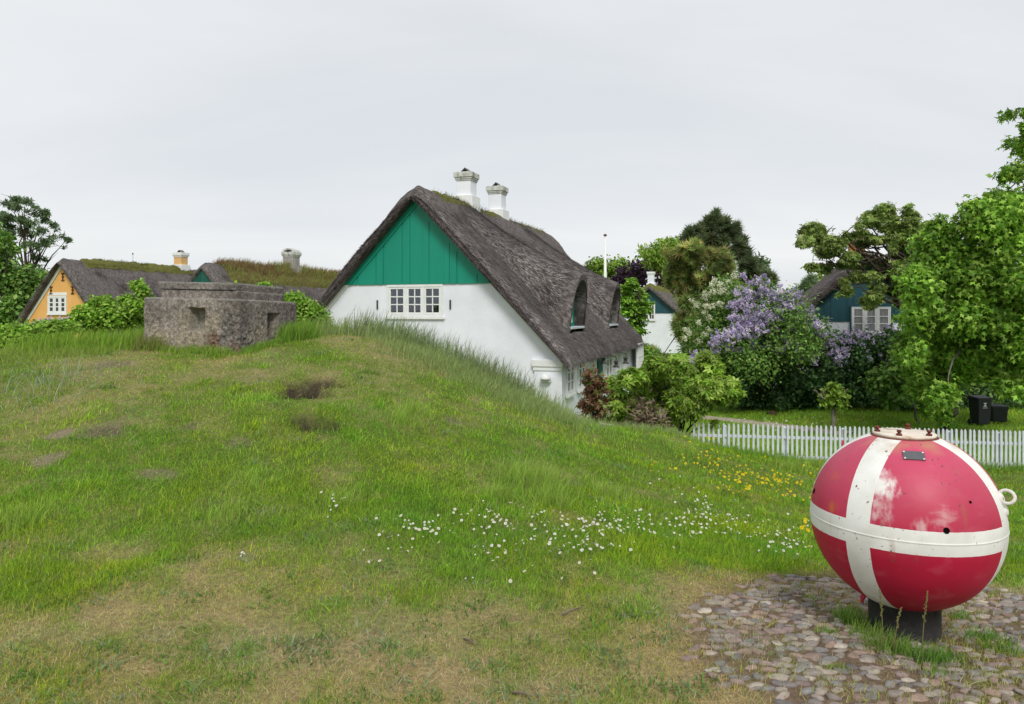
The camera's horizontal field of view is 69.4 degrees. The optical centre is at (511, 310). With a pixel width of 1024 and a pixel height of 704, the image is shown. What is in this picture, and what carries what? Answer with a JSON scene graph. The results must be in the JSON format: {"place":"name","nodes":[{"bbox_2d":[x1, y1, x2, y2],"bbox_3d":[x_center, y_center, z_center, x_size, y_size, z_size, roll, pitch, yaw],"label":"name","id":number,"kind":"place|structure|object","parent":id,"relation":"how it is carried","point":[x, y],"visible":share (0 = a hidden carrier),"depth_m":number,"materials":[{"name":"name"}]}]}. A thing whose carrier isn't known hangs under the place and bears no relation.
{"place":"outdoors","nodes":[
{"label":"outdoors","id":0,"kind":"place"},
{"bbox_2d":[0,320,1023,703],"bbox_3d":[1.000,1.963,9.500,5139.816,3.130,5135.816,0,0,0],"label":"ground","id":1,"kind":"structure","parent":0,"point":[310,388],"depth_m":5.26,"materials":[{"name":"green plant"}]},
{"bbox_2d":[0,222,46,326],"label":"leafy tree","id":2,"kind":"object","parent":1,"relation":"on","point":[19,285],"visible":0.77,"depth_m":42.72,"materials":[{"name":"green plant"}]},
{"bbox_2d":[0,261,49,297],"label":"distant bush","id":3,"kind":"object","parent":1,"relation":"on","point":[46,271],"visible":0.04,"depth_m":59.69,"materials":[{"name":"green plant"}]},
{"bbox_2d":[0,194,72,272],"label":"windswept tree","id":4,"kind":"object","parent":1,"relation":"on","point":[7,218],"visible":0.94,"depth_m":46.96,"materials":[{"name":"green plant"}]},
{"bbox_2d":[0,314,82,349],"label":"rose bush","id":5,"kind":"object","parent":1,"relation":"on","point":[37,327],"visible":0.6,"depth_m":11.73,"materials":[{"name":"green plant"}]},
{"bbox_2d":[31,316,87,332],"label":"blue flowers","id":6,"kind":"object","parent":1,"relation":"on","point":[48,318],"visible":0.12,"depth_m":12.49,"materials":[{"name":"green plant"}]},
{"bbox_2d":[63,293,143,337],"bbox_3d":[-7.126,0.246,12.779,1.273,1.129,0.864,0,0,0],"label":"rose bush","id":7,"kind":"object","parent":1,"relation":"on","point":[102,312],"visible":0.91,"depth_m":12.64,"materials":[{"name":"green plant"}]},
{"bbox_2d":[14,250,195,337],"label":"thatched house","id":8,"kind":"structure","parent":1,"relation":"on","point":[64,287],"depth_m":35.53,"materials":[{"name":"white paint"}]},
{"bbox_2d":[46,296,66,314],"bbox_3d":[-21.542,-0.255,35.058,1.260,0.910,0.120,0,0,18],"label":"window","id":9,"kind":"structure","parent":8,"relation":"in","point":[56,305],"depth_m":35.05,"materials":[{"name":"white paint"}]},
{"bbox_2d":[116,278,154,329],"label":"rose bush","id":10,"kind":"object","parent":1,"relation":"on","point":[140,290],"visible":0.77,"depth_m":12.90,"materials":[{"name":"green plant"}]},
{"bbox_2d":[143,281,296,353],"bbox_3d":[-4.473,0.370,11.448,1.735,1.622,1.493,0,0,18],"label":"concrete bunker","id":11,"kind":"object","parent":1,"relation":"on","point":[232,315],"visible":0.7,"depth_m":10.84},
{"bbox_2d":[187,248,340,302],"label":"thatched house","id":12,"kind":"structure","parent":1,"relation":"on","point":[288,274],"depth_m":37.22,"materials":[{"name":"green plant"}]},
{"bbox_2d":[255,281,276,286],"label":"rose bush","id":13,"kind":"object","parent":1,"relation":"on","point":[264,283],"visible":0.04,"depth_m":13.21,"materials":[{"name":"green plant"}]},
{"bbox_2d":[283,289,332,332],"bbox_3d":[-3.696,0.199,13.383,1.059,1.194,0.863,0,0,0],"label":"rose bush","id":14,"kind":"object","parent":1,"relation":"on","point":[306,308],"visible":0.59,"depth_m":13.20,"materials":[{"name":"green plant"}]},
{"bbox_2d":[317,167,644,420],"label":"thatched house","id":15,"kind":"structure","parent":1,"relation":"on","point":[544,306],"depth_m":19.32,"materials":[{"name":"green paint"}]},
{"bbox_2d":[384,284,444,318],"bbox_3d":[-2.522,-0.230,19.205,1.700,0.900,0.120,0,0,18],"label":"window","id":16,"kind":"structure","parent":15,"relation":"in","point":[423,313],"depth_m":19.16,"materials":[{"name":"white paint"}]},
{"bbox_2d":[566,366,575,397],"bbox_3d":[1.478,1.705,18.799,0.120,0.950,0.840,0,0,18],"label":"window","id":17,"kind":"structure","parent":15,"relation":"in","point":[570,377],"depth_m":18.74,"materials":[{"name":"white paint"}]},
{"bbox_2d":[577,363,585,392],"bbox_3d":[1.884,1.705,20.050,0.120,0.950,0.890,0,0,18],"label":"window","id":18,"kind":"structure","parent":15,"relation":"in","point":[580,370],"depth_m":19.77,"materials":[{"name":"white paint"}]},
{"bbox_2d":[588,360,594,376],"bbox_3d":[2.270,1.670,21.276,0.095,0.880,0.620,0,0,18],"label":"window","id":19,"kind":"structure","parent":15,"relation":"in","point":[591,363],"depth_m":21.20,"materials":[{"name":"white paint"}]},
{"bbox_2d":[597,356,602,395],"bbox_3d":[2.666,2.225,22.503,0.070,2.050,0.680,0,0,18],"label":"door","id":20,"kind":"structure","parent":15,"relation":"in","point":[599,366],"depth_m":22.30,"materials":[{"name":"green paint"}]},
{"bbox_2d":[605,354,612,377],"bbox_3d":[3.133,1.705,23.887,0.120,0.950,1.100,0,0,18],"label":"window","id":21,"kind":"structure","parent":15,"relation":"in","point":[609,366],"depth_m":23.85,"materials":[{"name":"white paint"}]},
{"bbox_2d":[616,352,620,374],"bbox_3d":[3.671,1.705,25.552,0.120,0.950,0.800,0,0,18],"label":"window","id":22,"kind":"structure","parent":15,"relation":"in","point":[618,355],"depth_m":25.48,"materials":[{"name":"white paint"}]},
{"bbox_2d":[623,348,627,369],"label":"window","id":23,"kind":"structure","parent":15,"relation":"in","point":[625,366],"depth_m":27.01,"materials":[{"name":"white paint"}]},
{"bbox_2d":[636,342,643,367],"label":"wall","id":24,"kind":"structure","parent":15,"relation":"in","point":[639,352],"depth_m":28.66,"materials":[{"name":"white paint"}]},
{"bbox_2d":[0,303,1023,538],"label":"tall grass","id":25,"kind":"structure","parent":1,"relation":"on","point":[98,342],"depth_m":10.85,"materials":[{"name":"green plant"}]},
{"bbox_2d":[512,691,530,696],"bbox_3d":[0.044,1.719,3.326,0.092,0.017,0.015,0,0,18],"label":"stick","id":26,"kind":"object","parent":1,"relation":"on","point":[517,692],"visible":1,"depth_m":3.33,"materials":[{"name":"brown wood"}]},
{"bbox_2d":[240,476,811,590],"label":"daisies","id":27,"kind":"object","parent":1,"relation":"on","point":[549,542],"visible":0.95,"depth_m":5.80,"materials":[{"name":"white plant"}]},
{"bbox_2d":[561,607,581,614],"bbox_3d":[0.345,1.732,4.276,0.145,0.021,0.014,0,0,-33],"label":"stick","id":28,"kind":"object","parent":1,"relation":"on","point":[565,612],"visible":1,"depth_m":4.26,"materials":[{"name":"brown wood"}]},
{"bbox_2d":[576,362,613,423],"bbox_3d":[1.727,1.990,15.207,0.862,1.898,1.056,0,0,0],"label":"red shrub","id":29,"kind":"object","parent":1,"relation":"on","point":[595,384],"visible":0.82,"depth_m":15.05,"materials":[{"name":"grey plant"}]},
{"bbox_2d":[603,234,606,276],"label":"flagpole","id":30,"kind":"object","parent":1,"relation":"on","point":[605,265],"visible":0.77,"depth_m":61.92,"materials":[{"name":"white metal"}]},
{"bbox_2d":[584,254,634,278],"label":"tree","id":31,"kind":"object","parent":1,"relation":"on","point":[593,265],"visible":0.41,"depth_m":90.84,"materials":[{"name":"green plant"}]},
{"bbox_2d":[620,277,656,362],"bbox_3d":[5.580,1.061,33.469,2.217,5.135,1.930,0,0,0],"label":"layered tree","id":32,"kind":"object","parent":1,"relation":"on","point":[638,304],"visible":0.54,"depth_m":33.24,"materials":[{"name":"green plant"}]},
{"bbox_2d":[610,255,674,297],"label":"copper beech","id":33,"kind":"object","parent":1,"relation":"on","point":[637,271],"visible":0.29,"depth_m":74.88,"materials":[{"name":"purple plant"}]},
{"bbox_2d":[622,388,674,428],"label":"dry shrub","id":34,"kind":"object","parent":1,"relation":"on","point":[645,415],"visible":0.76,"depth_m":14.82,"materials":[{"name":"brown plant"}]},
{"bbox_2d":[621,272,682,352],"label":"thatched house","id":35,"kind":"structure","parent":1,"relation":"on","point":[663,307],"depth_m":59.73,"materials":[{"name":"white paint"}]},
{"bbox_2d":[646,304,655,320],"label":"window","id":36,"kind":"structure","parent":35,"relation":"in","point":[652,318],"depth_m":59.86,"materials":[{"name":"white paint"}]},
{"bbox_2d":[634,235,679,286],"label":"feathery tree","id":37,"kind":"object","parent":1,"relation":"on","point":[651,255],"visible":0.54,"depth_m":69.70,"materials":[{"name":"green plant"}]},
{"bbox_2d":[644,347,687,392],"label":"shrub","id":38,"kind":"object","parent":1,"relation":"on","point":[648,356],"visible":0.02,"depth_m":31.28,"materials":[{"name":"green plant"}]},
{"bbox_2d":[599,349,746,436],"bbox_3d":[3.341,1.991,15.530,3.163,2.383,1.820,0,0,0],"label":"leafy shrub","id":39,"kind":"object","parent":1,"relation":"on","point":[699,390],"visible":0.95,"depth_m":15.27,"materials":[{"name":"green plant"}]},
{"bbox_2d":[645,236,759,364],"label":"leafy tree","id":40,"kind":"object","parent":1,"relation":"on","point":[683,272],"visible":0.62,"depth_m":43.44,"materials":[{"name":"green plant"}]},
{"bbox_2d":[670,271,755,404],"bbox_3d":[7.096,1.133,25.553,3.504,5.011,3.040,0,0,0],"label":"guelder rose","id":41,"kind":"object","parent":1,"relation":"on","point":[711,309],"visible":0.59,"depth_m":25.00,"materials":[{"name":"green plant"}]},
{"bbox_2d":[677,205,781,325],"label":"pine tree","id":42,"kind":"object","parent":1,"relation":"on","point":[714,227],"visible":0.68,"depth_m":45.54,"materials":[{"name":"green plant"}]},
{"bbox_2d":[650,435,819,552],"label":"buttercups","id":43,"kind":"object","parent":1,"relation":"on","point":[779,480],"visible":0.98,"depth_m":9.51,"materials":[{"name":"yellow plant"}]},
{"bbox_2d":[736,251,771,271],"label":"young tree","id":44,"kind":"object","parent":1,"relation":"on","point":[765,262],"visible":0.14,"depth_m":51.33,"materials":[{"name":"green plant"}]},
{"bbox_2d":[688,270,839,404],"bbox_3d":[8.122,1.175,24.497,5.309,4.988,3.549,0,0,0],"label":"lilac bush","id":45,"kind":"object","parent":1,"relation":"on","point":[752,328],"visible":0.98,"depth_m":23.67,"materials":[{"name":"green plant"}]},
{"bbox_2d":[766,410,776,415],"bbox_3d":[8.645,3.439,24.601,0.354,0.297,0.360,0,0,-34],"label":"molehill","id":46,"kind":"object","parent":1,"relation":"on","point":[772,412],"visible":0.62,"depth_m":24.50,"materials":[{"name":"soil"}]},
{"bbox_2d":[721,416,841,439],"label":"lawn daisies","id":47,"kind":"object","parent":1,"relation":"on","point":[786,420],"visible":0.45,"depth_m":22.57,"materials":[{"name":"white plant"}]},
{"bbox_2d":[795,273,819,296],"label":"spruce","id":48,"kind":"object","parent":1,"relation":"on","point":[810,280],"visible":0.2,"depth_m":57.42,"materials":[{"name":"green plant"}]},
{"bbox_2d":[721,317,923,412],"bbox_3d":[11.002,2.238,25.676,8.843,4.065,3.744,0,0,0],"label":"hedge","id":49,"kind":"object","parent":1,"relation":"on","point":[794,388],"visible":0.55,"depth_m":25.15,"materials":[{"name":"green plant"}]},
{"bbox_2d":[813,381,851,435],"bbox_3d":[8.872,2.786,20.396,0.908,1.707,0.855,0,0,35],"label":"pollard tree","id":50,"kind":"object","parent":1,"relation":"on","point":[833,395],"visible":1,"depth_m":20.30,"materials":[{"name":"green plant"}]},
{"bbox_2d":[679,576,1023,703],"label":"weeds","id":51,"kind":"object","parent":1,"relation":"on","point":[935,658],"visible":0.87,"depth_m":3.90,"materials":[{"name":"green plant"}]},
{"bbox_2d":[692,422,1023,468],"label":"picket fence","id":52,"kind":"object","parent":1,"relation":"on","point":[785,437],"visible":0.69,"depth_m":15.21,"materials":[{"name":"white paint"}]},
{"bbox_2d":[792,201,933,415],"bbox_3d":[11.772,-0.017,24.593,5.394,7.364,2.361,0,0,0],"label":"gnarled tree","id":53,"kind":"object","parent":1,"relation":"on","point":[882,217],"visible":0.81,"depth_m":24.34,"materials":[{"name":"green plant"}]},
{"bbox_2d":[771,244,965,403],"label":"thatched house","id":54,"kind":"structure","parent":1,"relation":"on","point":[845,312],"depth_m":28.13,"materials":[{"name":"weathered thatch"},{"name":"dark teal paint"},{"name":"white painted plaster"}]},
{"bbox_2d":[851,307,890,334],"bbox_3d":[13.533,0.385,27.892,1.440,1.070,0.120,0,0,18],"label":"window","id":55,"kind":"structure","parent":54,"relation":"in","point":[881,315],"depth_m":27.89,"materials":[{"name":"white paint"}]},
{"bbox_2d":[857,350,919,423],"bbox_3d":[11.644,2.430,22.547,2.084,2.454,1.368,0,0,0],"label":"arching shrub","id":56,"kind":"object","parent":1,"relation":"on","point":[888,380],"visible":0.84,"depth_m":22.33,"materials":[{"name":"green plant"}]},
{"bbox_2d":[893,607,901,653],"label":"seeding stalk","id":57,"kind":"object","parent":1,"relation":"on","point":[897,626],"visible":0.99,"depth_m":3.85,"materials":[{"name":"green plant"}]},
{"bbox_2d":[810,423,1016,642],"bbox_3d":[2.247,1.284,4.240,1.006,1.241,1.006,0,0,0],"label":"sea mine","id":58,"kind":"object","parent":1,"relation":"on","point":[907,517],"visible":0.98,"depth_m":3.90,"materials":[{"name":"red paint"}]},
{"bbox_2d":[921,591,927,663],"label":"seeding stalk","id":59,"kind":"object","parent":1,"relation":"on","point":[923,616],"visible":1,"depth_m":3.75,"materials":[{"name":"green plant"}]},
{"bbox_2d":[887,107,1023,432],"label":"maple tree","id":60,"kind":"object","parent":1,"relation":"on","point":[969,287],"visible":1,"depth_m":18.61,"materials":[{"name":"green plant"}]},
{"bbox_2d":[967,395,991,424],"bbox_3d":[14.100,3.013,22.327,0.463,0.899,0.510,0,0,-6],"label":"wheelie bin","id":61,"kind":"object","parent":1,"relation":"on","point":[980,409],"visible":1,"depth_m":22.12,"materials":[{"name":"black plastic"}]},
{"bbox_2d":[959,375,1023,409],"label":"hedge","id":62,"kind":"object","parent":1,"relation":"on","point":[964,402],"visible":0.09,"depth_m":26.04,"materials":[{"name":"green plant"}]},
{"bbox_2d":[990,404,1008,421],"bbox_3d":[15.007,3.187,22.929,0.492,0.579,0.544,0,0,8],"label":"wheelie bin","id":63,"kind":"object","parent":1,"relation":"on","point":[999,412],"visible":0.61,"depth_m":22.70,"materials":[{"name":"black plastic"}]},
{"bbox_2d":[0,0,1023,309],"label":"sky","id":64,"kind":"structure","parent":0,"point":[152,130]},
{"bbox_2d":[658,414,853,434],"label":"garden path","id":65,"kind":"structure","parent":0,"point":[749,421],"depth_m":22.93,"materials":[{"name":"beige gravel"}]},
{"bbox_2d":[770,272,824,303],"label":"distant bush","id":66,"kind":"object","parent":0,"point":[820,276],"visible":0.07,"depth_m":65.98,"materials":[{"name":"green plant"}]},
{"bbox_2d":[679,573,1023,703],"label":"cobblestone paving","id":67,"kind":"structure","parent":0,"point":[867,671],"depth_m":3.90,"materials":[{"name":"grey stone"}]},
{"bbox_2d":[878,589,883,649],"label":"seeding stalk","id":68,"kind":"object","parent":67,"relation":"on","point":[880,604],"visible":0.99,"depth_m":3.87,"materials":[{"name":"green plant"}]}
]}

